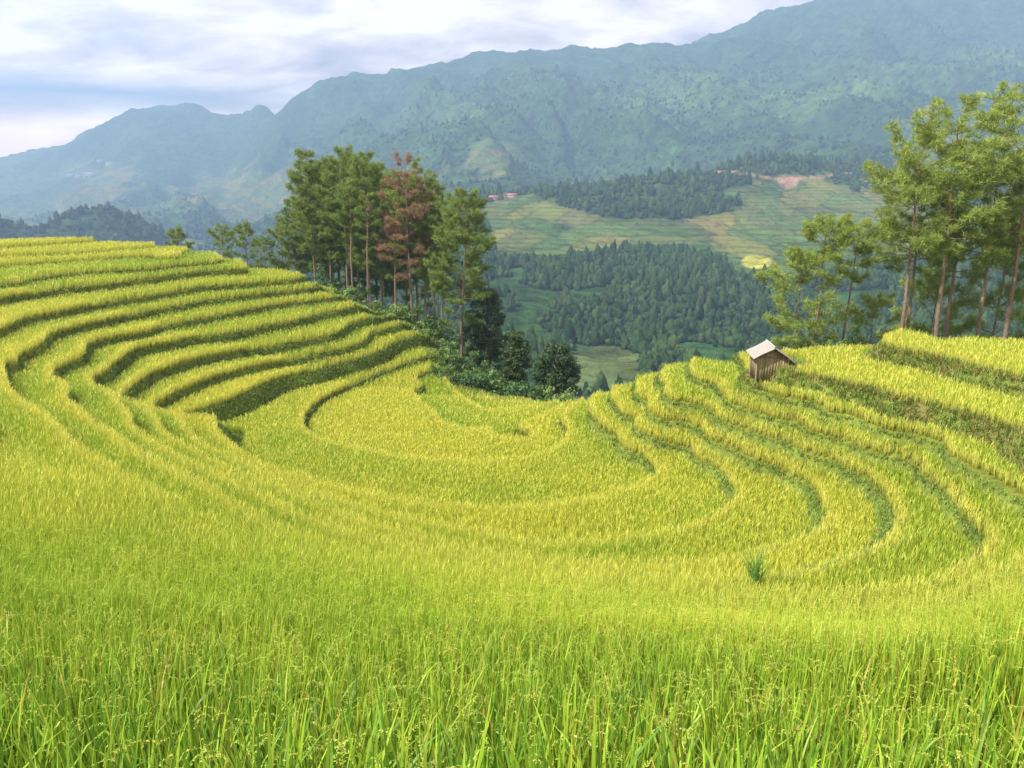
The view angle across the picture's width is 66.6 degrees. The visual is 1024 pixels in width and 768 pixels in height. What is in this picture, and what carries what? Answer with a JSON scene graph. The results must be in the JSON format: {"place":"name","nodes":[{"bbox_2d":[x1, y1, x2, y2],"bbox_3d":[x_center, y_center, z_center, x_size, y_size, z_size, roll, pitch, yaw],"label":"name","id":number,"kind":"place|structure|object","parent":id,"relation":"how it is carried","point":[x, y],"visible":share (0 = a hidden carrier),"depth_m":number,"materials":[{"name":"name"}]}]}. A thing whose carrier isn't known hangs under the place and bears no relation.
{"place":"outdoors","nodes":[
{"label":"outdoors","id":0,"kind":"place"},
{"bbox_2d":[0,0,812,156],"label":"sky","id":1,"kind":"structure","parent":0,"point":[68,68],"materials":[{"name":"white"}]},
{"bbox_2d":[0,0,1023,389],"bbox_3d":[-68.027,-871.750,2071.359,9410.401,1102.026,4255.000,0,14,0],"label":"mountains","id":2,"kind":"structure","parent":0,"point":[230,168],"depth_m":2110.65,"materials":[{"name":"green plant"}]},
{"bbox_2d":[489,195,498,199],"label":"village house","id":3,"kind":"structure","parent":2,"relation":"on","point":[494,197],"depth_m":955.74,"materials":[{"name":"white"}]},
{"bbox_2d":[0,149,1017,278],"bbox_3d":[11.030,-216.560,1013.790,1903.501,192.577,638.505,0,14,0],"label":"forest","id":4,"kind":"object","parent":2,"relation":"on","point":[564,193],"visible":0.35,"depth_m":981.60,"materials":[{"name":"green plant"}]},
{"bbox_2d":[507,193,516,198],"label":"village house","id":5,"kind":"structure","parent":2,"relation":"on","point":[511,195],"depth_m":955.53,"materials":[{"name":"white"}]},
{"bbox_2d":[1,25,1023,249],"bbox_3d":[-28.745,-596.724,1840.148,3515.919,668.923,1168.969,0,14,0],"label":"forest","id":6,"kind":"object","parent":2,"relation":"on","point":[254,226],"visible":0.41,"depth_m":1849.62,"materials":[{"name":"green plant"}]},
{"bbox_2d":[310,239,1023,401],"bbox_3d":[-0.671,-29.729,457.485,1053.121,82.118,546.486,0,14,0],"label":"forest","id":7,"kind":"object","parent":2,"relation":"on","point":[704,283],"visible":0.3,"depth_m":469.73,"materials":[{"name":"green plant"}]},
{"bbox_2d":[0,237,1023,767],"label":"terraced hillside","id":8,"kind":"structure","parent":0,"point":[846,478],"depth_m":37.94,"materials":[{"name":"green plant"}]},
{"bbox_2d":[163,224,195,249],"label":"pine tree","id":9,"kind":"object","parent":8,"relation":"on","point":[179,235],"visible":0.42,"depth_m":105.77,"materials":[{"name":"green plant"}]},
{"bbox_2d":[206,223,245,261],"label":"pine tree","id":10,"kind":"object","parent":8,"relation":"on","point":[223,229],"visible":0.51,"depth_m":103.90,"materials":[{"name":"green plant"}]},
{"bbox_2d":[227,218,264,268],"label":"pine tree","id":11,"kind":"object","parent":8,"relation":"on","point":[248,231],"visible":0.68,"depth_m":101.81,"materials":[{"name":"green plant"}]},
{"bbox_2d":[0,236,514,551],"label":"rice crop","id":12,"kind":"object","parent":8,"relation":"on","point":[202,435],"visible":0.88,"depth_m":57.20,"materials":[{"name":"plant"}]},
{"bbox_2d":[252,234,281,270],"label":"pine tree","id":13,"kind":"object","parent":8,"relation":"on","point":[265,248],"visible":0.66,"depth_m":96.45,"materials":[{"name":"green plant"}]},
{"bbox_2d":[266,222,302,270],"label":"pine tree","id":14,"kind":"object","parent":8,"relation":"on","point":[275,234],"visible":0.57,"depth_m":98.28,"materials":[{"name":"green plant"}]},
{"bbox_2d":[273,198,318,280],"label":"pine tree","id":15,"kind":"object","parent":8,"relation":"on","point":[284,212],"visible":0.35,"depth_m":101.64,"materials":[{"name":"green plant"}]},
{"bbox_2d":[282,147,336,281],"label":"pine tree","id":16,"kind":"object","parent":8,"relation":"on","point":[296,178],"visible":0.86,"depth_m":88.97,"materials":[{"name":"green plant"}]},
{"bbox_2d":[291,160,344,283],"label":"pine tree","id":17,"kind":"object","parent":8,"relation":"on","point":[309,267],"visible":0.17,"depth_m":98.71,"materials":[{"name":"green plant"}]},
{"bbox_2d":[301,155,348,281],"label":"pine tree","id":18,"kind":"object","parent":8,"relation":"on","point":[329,252],"visible":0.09,"depth_m":95.65,"materials":[{"name":"green plant"}]},
{"bbox_2d":[314,267,336,288],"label":"shrub","id":19,"kind":"object","parent":8,"relation":"on","point":[320,275],"visible":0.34,"depth_m":87.03,"materials":[{"name":"green plant"}]},
{"bbox_2d":[314,200,355,289],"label":"pine tree","id":20,"kind":"object","parent":8,"relation":"on","point":[339,269],"visible":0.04,"depth_m":102.18,"materials":[{"name":"green plant"}]},
{"bbox_2d":[308,155,371,292],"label":"pine tree","id":21,"kind":"object","parent":8,"relation":"on","point":[344,284],"visible":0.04,"depth_m":103.85,"materials":[{"name":"green plant"}]},
{"bbox_2d":[312,143,371,295],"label":"pine tree","id":22,"kind":"object","parent":8,"relation":"on","point":[331,174],"visible":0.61,"depth_m":86.43,"materials":[{"name":"green plant"}]},
{"bbox_2d":[334,281,359,302],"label":"shrub","id":23,"kind":"object","parent":8,"relation":"on","point":[338,283],"visible":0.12,"depth_m":87.13,"materials":[{"name":"green plant"}]},
{"bbox_2d":[339,285,362,301],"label":"shrub","id":24,"kind":"object","parent":8,"relation":"on","point":[347,290],"visible":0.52,"depth_m":84.50,"materials":[{"name":"green plant"}]},
{"bbox_2d":[334,177,368,286],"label":"pine tree","id":25,"kind":"object","parent":8,"relation":"on","point":[353,201],"visible":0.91,"depth_m":83.53,"materials":[{"name":"green plant"}]},
{"bbox_2d":[327,156,376,295],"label":"pine tree","id":26,"kind":"object","parent":8,"relation":"on","point":[341,247],"visible":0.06,"depth_m":95.38,"materials":[{"name":"green plant"}]},
{"bbox_2d":[348,283,370,303],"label":"shrub","id":27,"kind":"object","parent":8,"relation":"on","point":[357,290],"visible":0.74,"depth_m":83.04,"materials":[{"name":"green plant"}]},
{"bbox_2d":[329,149,392,309],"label":"pine tree","id":28,"kind":"object","parent":8,"relation":"on","point":[364,168],"visible":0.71,"depth_m":84.98,"materials":[{"name":"green plant"}]},
{"bbox_2d":[352,189,381,308],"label":"pine tree","id":29,"kind":"object","parent":8,"relation":"on","point":[366,214],"visible":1,"depth_m":82.26,"materials":[{"name":"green plant"}]},
{"bbox_2d":[361,299,382,314],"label":"shrub","id":30,"kind":"object","parent":8,"relation":"on","point":[376,307],"visible":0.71,"depth_m":82.53,"materials":[{"name":"green plant"}]},
{"bbox_2d":[344,161,404,304],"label":"pine tree","id":31,"kind":"object","parent":8,"relation":"on","point":[375,289],"visible":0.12,"depth_m":103.11,"materials":[{"name":"green plant"}]},
{"bbox_2d":[354,161,405,310],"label":"pine tree","id":32,"kind":"object","parent":8,"relation":"on","point":[381,275],"visible":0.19,"depth_m":92.82,"materials":[{"name":"green plant"}]},
{"bbox_2d":[374,303,391,314],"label":"shrub","id":33,"kind":"object","parent":8,"relation":"on","point":[382,306],"visible":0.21,"depth_m":82.12,"materials":[{"name":"green plant"}]},
{"bbox_2d":[364,170,407,305],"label":"pine tree","id":34,"kind":"object","parent":8,"relation":"on","point":[389,286],"visible":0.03,"depth_m":100.07,"materials":[{"name":"green plant"}]},
{"bbox_2d":[369,178,419,303],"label":"pine tree","id":35,"kind":"object","parent":8,"relation":"on","point":[387,225],"visible":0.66,"depth_m":82.66,"materials":[{"name":"green plant"}]},
{"bbox_2d":[381,302,407,320],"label":"shrub","id":36,"kind":"object","parent":8,"relation":"on","point":[404,308],"visible":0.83,"depth_m":80.52,"materials":[{"name":"green plant"}]},
{"bbox_2d":[384,169,426,305],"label":"pine tree","id":37,"kind":"object","parent":8,"relation":"on","point":[405,286],"visible":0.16,"depth_m":95.90,"materials":[{"name":"green plant"}]},
{"bbox_2d":[377,151,436,324],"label":"pine tree","id":38,"kind":"object","parent":8,"relation":"on","point":[412,269],"visible":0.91,"depth_m":81.21,"materials":[{"name":"red plant"}]},
{"bbox_2d":[394,308,424,327],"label":"shrub","id":39,"kind":"object","parent":8,"relation":"on","point":[412,315],"visible":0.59,"depth_m":80.84,"materials":[{"name":"green plant"}]},
{"bbox_2d":[384,176,441,320],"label":"pine tree","id":40,"kind":"object","parent":8,"relation":"on","point":[429,304],"visible":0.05,"depth_m":98.21,"materials":[{"name":"green plant"}]},
{"bbox_2d":[396,167,448,328],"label":"pine tree","id":41,"kind":"object","parent":8,"relation":"on","point":[428,173],"visible":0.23,"depth_m":84.28,"materials":[{"name":"green plant"}]},
{"bbox_2d":[404,305,441,335],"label":"shrub","id":42,"kind":"object","parent":8,"relation":"on","point":[421,313],"visible":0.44,"depth_m":82.83,"materials":[{"name":"green plant"}]},
{"bbox_2d":[410,321,438,339],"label":"shrub","id":43,"kind":"object","parent":8,"relation":"on","point":[423,331],"visible":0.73,"depth_m":78.70,"materials":[{"name":"green plant"}]},
{"bbox_2d":[406,180,457,321],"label":"pine tree","id":44,"kind":"object","parent":8,"relation":"on","point":[426,225],"visible":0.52,"depth_m":82.31,"materials":[{"name":"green plant"}]},
{"bbox_2d":[218,346,648,517],"bbox_3d":[-6.347,2.875,53.049,25.592,2.861,39.641,-11,18,-38],"label":"rice crop","id":45,"kind":"object","parent":8,"relation":"on","point":[400,437],"visible":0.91,"depth_m":48.35,"materials":[{"name":"plant"}]},
{"bbox_2d":[420,312,451,339],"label":"shrub","id":46,"kind":"object","parent":8,"relation":"on","point":[435,325],"visible":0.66,"depth_m":82.24,"materials":[{"name":"green plant"}]},
{"bbox_2d":[427,338,451,352],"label":"shrub","id":47,"kind":"object","parent":8,"relation":"on","point":[444,343],"visible":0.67,"depth_m":77.27,"materials":[{"name":"green plant"}]},
{"bbox_2d":[427,195,456,342],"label":"pine tree","id":48,"kind":"object","parent":8,"relation":"on","point":[430,219],"visible":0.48,"depth_m":81.16,"materials":[{"name":"green plant"}]},
{"bbox_2d":[429,359,458,380],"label":"shrub","id":49,"kind":"object","parent":8,"relation":"on","point":[441,362],"visible":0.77,"depth_m":68.69,"materials":[{"name":"green plant"}]},
{"bbox_2d":[431,348,464,371],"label":"shrub","id":50,"kind":"object","parent":8,"relation":"on","point":[449,357],"visible":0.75,"depth_m":73.99,"materials":[{"name":"green plant"}]},
{"bbox_2d":[439,340,459,354],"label":"shrub","id":51,"kind":"object","parent":8,"relation":"on","point":[454,345],"visible":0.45,"depth_m":77.68,"materials":[{"name":"green plant"}]},
{"bbox_2d":[435,326,466,355],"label":"shrub","id":52,"kind":"object","parent":8,"relation":"on","point":[452,331],"visible":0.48,"depth_m":85.61,"materials":[{"name":"green plant"}]},
{"bbox_2d":[435,364,469,386],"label":"shrub","id":53,"kind":"object","parent":8,"relation":"on","point":[453,377],"visible":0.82,"depth_m":67.93,"materials":[{"name":"green plant"}]},
{"bbox_2d":[445,349,471,370],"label":"shrub","id":54,"kind":"object","parent":8,"relation":"on","point":[460,359],"visible":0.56,"depth_m":74.95,"materials":[{"name":"green plant"}]},
{"bbox_2d":[421,186,497,356],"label":"pine tree","id":55,"kind":"object","parent":8,"relation":"on","point":[463,233],"visible":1,"depth_m":76.18,"materials":[{"name":"green plant"}]},
{"bbox_2d":[450,364,476,385],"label":"shrub","id":56,"kind":"object","parent":8,"relation":"on","point":[466,367],"visible":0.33,"depth_m":71.07,"materials":[{"name":"green plant"}]},
{"bbox_2d":[460,370,490,391],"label":"shrub","id":57,"kind":"object","parent":8,"relation":"on","point":[471,376],"visible":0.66,"depth_m":69.36,"materials":[{"name":"green plant"}]},
{"bbox_2d":[462,350,492,376],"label":"shrub","id":58,"kind":"object","parent":8,"relation":"on","point":[483,366],"visible":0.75,"depth_m":75.82,"materials":[{"name":"green plant"}]},
{"bbox_2d":[456,287,508,370],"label":"broadleaf tree","id":59,"kind":"object","parent":8,"relation":"on","point":[487,342],"visible":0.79,"depth_m":80.07,"materials":[{"name":"green plant"}]},
{"bbox_2d":[471,372,504,394],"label":"shrub","id":60,"kind":"object","parent":8,"relation":"on","point":[491,382],"visible":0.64,"depth_m":69.38,"materials":[{"name":"green plant"}]},
{"bbox_2d":[484,367,500,391],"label":"shrub","id":61,"kind":"object","parent":8,"relation":"on","point":[489,368],"visible":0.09,"depth_m":77.10,"materials":[{"name":"green plant"}]},
{"bbox_2d":[478,369,517,395],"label":"shrub","id":62,"kind":"object","parent":8,"relation":"on","point":[502,383],"visible":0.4,"depth_m":70.87,"materials":[{"name":"green plant"}]},
{"bbox_2d":[483,370,521,393],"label":"shrub","id":63,"kind":"object","parent":8,"relation":"on","point":[503,374],"visible":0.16,"depth_m":75.45,"materials":[{"name":"green plant"}]},
{"bbox_2d":[0,387,1023,767],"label":"rice crop","id":64,"kind":"object","parent":8,"relation":"on","point":[548,637],"visible":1,"depth_m":11.05,"materials":[{"name":"green plant"}]},
{"bbox_2d":[497,380,531,397],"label":"shrub","id":65,"kind":"object","parent":8,"relation":"on","point":[523,387],"visible":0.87,"depth_m":69.61,"materials":[{"name":"green plant"}]},
{"bbox_2d":[498,330,533,394],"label":"broadleaf tree","id":66,"kind":"object","parent":8,"relation":"on","point":[517,352],"visible":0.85,"depth_m":74.92,"materials":[{"name":"green plant"}]},
{"bbox_2d":[516,390,535,399],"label":"shrub","id":67,"kind":"object","parent":8,"relation":"on","point":[526,394],"visible":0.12,"depth_m":70.67,"materials":[{"name":"green plant"}]},
{"bbox_2d":[528,385,551,401],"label":"shrub","id":68,"kind":"object","parent":8,"relation":"on","point":[537,397],"visible":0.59,"depth_m":66.24,"materials":[{"name":"green plant"}]},
{"bbox_2d":[531,341,582,400],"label":"broadleaf tree","id":69,"kind":"object","parent":8,"relation":"on","point":[562,377],"visible":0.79,"depth_m":69.08,"materials":[{"name":"green plant"}]},
{"bbox_2d":[542,385,577,403],"bbox_3d":[3.981,1.538,65.269,3.304,3.281,3.129,-10,17,-33],"label":"shrub","id":70,"kind":"object","parent":8,"relation":"on","point":[567,396],"visible":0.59,"depth_m":64.69,"materials":[{"name":"green plant"}]},
{"bbox_2d":[739,544,776,584],"bbox_3d":[7.101,5.194,22.396,1.083,1.314,1.482,0,14,0],"label":"grass clump","id":71,"kind":"object","parent":8,"relation":"on","point":[756,575],"visible":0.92,"depth_m":22.53,"materials":[{"name":"green plant"}]},
{"bbox_2d":[507,328,1023,570],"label":"rice crop","id":72,"kind":"object","parent":8,"relation":"on","point":[636,534],"visible":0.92,"depth_m":33.14,"materials":[{"name":"plant"}]},
{"bbox_2d":[746,339,795,381],"bbox_3d":[13.171,-1.075,39.761,2.138,2.070,1.989,1,14,5],"label":"field hut","id":73,"kind":"object","parent":8,"relation":"on","point":[766,356],"visible":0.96,"depth_m":39.14,"materials":[{"name":"brown wood"}]},
{"bbox_2d":[752,246,851,351],"bbox_3d":[17.759,-4.269,47.813,5.364,8.746,5.189,10,17,34],"label":"pine tree","id":74,"kind":"object","parent":8,"relation":"on","point":[781,322],"visible":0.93,"depth_m":47.17,"materials":[{"name":"green plant"}]},
{"bbox_2d":[783,212,863,345],"bbox_3d":[18.392,-5.444,46.937,4.375,10.011,4.412,7,16,27],"label":"pine tree","id":75,"kind":"object","parent":8,"relation":"on","point":[816,227],"visible":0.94,"depth_m":45.94,"materials":[{"name":"green plant"}]},
{"bbox_2d":[826,339,847,346],"bbox_3d":[19.297,-1.932,47.048,1.856,1.678,1.753,0,14,-1],"label":"shrub","id":76,"kind":"object","parent":8,"relation":"on","point":[831,342],"visible":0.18,"depth_m":46.85,"materials":[{"name":"green plant"}]},
{"bbox_2d":[837,337,858,344],"bbox_3d":[20.454,-2.005,47.019,1.770,1.722,1.714,2,14,8],"label":"shrub","id":77,"kind":"object","parent":8,"relation":"on","point":[851,340],"visible":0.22,"depth_m":47.02,"materials":[{"name":"green plant"}]},
{"bbox_2d":[816,218,886,341],"bbox_3d":[21.110,-5.369,48.491,4.236,10.182,4.054,10,18,35],"label":"pine tree","id":78,"kind":"object","parent":8,"relation":"on","point":[867,262],"visible":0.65,"depth_m":47.19,"materials":[{"name":"green plant"}]},
{"bbox_2d":[838,291,906,347],"bbox_3d":[23.052,-2.742,49.773,4.111,6.704,3.977,11,18,36],"label":"pine tree","id":79,"kind":"object","parent":8,"relation":"on","point":[869,302],"visible":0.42,"depth_m":49.17,"materials":[{"name":"green plant"}]},
{"bbox_2d":[865,162,970,327],"bbox_3d":[25.235,-6.533,49.162,6.021,14.734,5.911,-2,14,-7],"label":"pine tree","id":80,"kind":"object","parent":8,"relation":"on","point":[896,260],"visible":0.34,"depth_m":48.42,"materials":[{"name":"green plant"}]},
{"bbox_2d":[860,118,992,329],"bbox_3d":[23.012,-7.652,45.610,6.912,15.471,6.780,3,15,11],"label":"pine tree","id":81,"kind":"object","parent":8,"relation":"on","point":[938,223],"visible":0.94,"depth_m":44.17,"materials":[{"name":"green plant"}]},
{"bbox_2d":[888,262,981,338],"bbox_3d":[28.239,-2.671,52.752,5.476,11.879,5.195,5,15,17],"label":"pine tree","id":82,"kind":"object","parent":8,"relation":"on","point":[921,284],"visible":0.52,"depth_m":51.56,"materials":[{"name":"green plant"}]},
{"bbox_2d":[862,87,1023,337],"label":"pine tree","id":83,"kind":"object","parent":8,"relation":"on","point":[972,101],"visible":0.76,"depth_m":43.63,"materials":[{"name":"green plant"}]},
{"bbox_2d":[906,137,1023,340],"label":"pine tree","id":84,"kind":"object","parent":8,"relation":"on","point":[956,260],"visible":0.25,"depth_m":47.53,"materials":[{"name":"green plant"}]},
{"bbox_2d":[933,77,1023,339],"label":"pine tree","id":85,"kind":"object","parent":8,"relation":"on","point":[1000,100],"visible":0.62,"depth_m":44.45,"materials":[{"name":"green plant"}]},
{"bbox_2d":[933,140,1023,337],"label":"pine tree","id":86,"kind":"object","parent":8,"relation":"on","point":[999,251],"visible":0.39,"depth_m":45.27,"materials":[{"name":"green plant"}]},
{"bbox_2d":[949,210,1023,341],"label":"pine tree","id":87,"kind":"object","parent":8,"relation":"on","point":[1018,297],"visible":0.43,"depth_m":49.97,"materials":[{"name":"green plant"}]},
{"bbox_2d":[1001,127,1023,275],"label":"pine tree","id":88,"kind":"object","parent":8,"relation":"on","point":[1021,267],"visible":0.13,"depth_m":49.36,"materials":[{"name":"green plant"}]}
]}

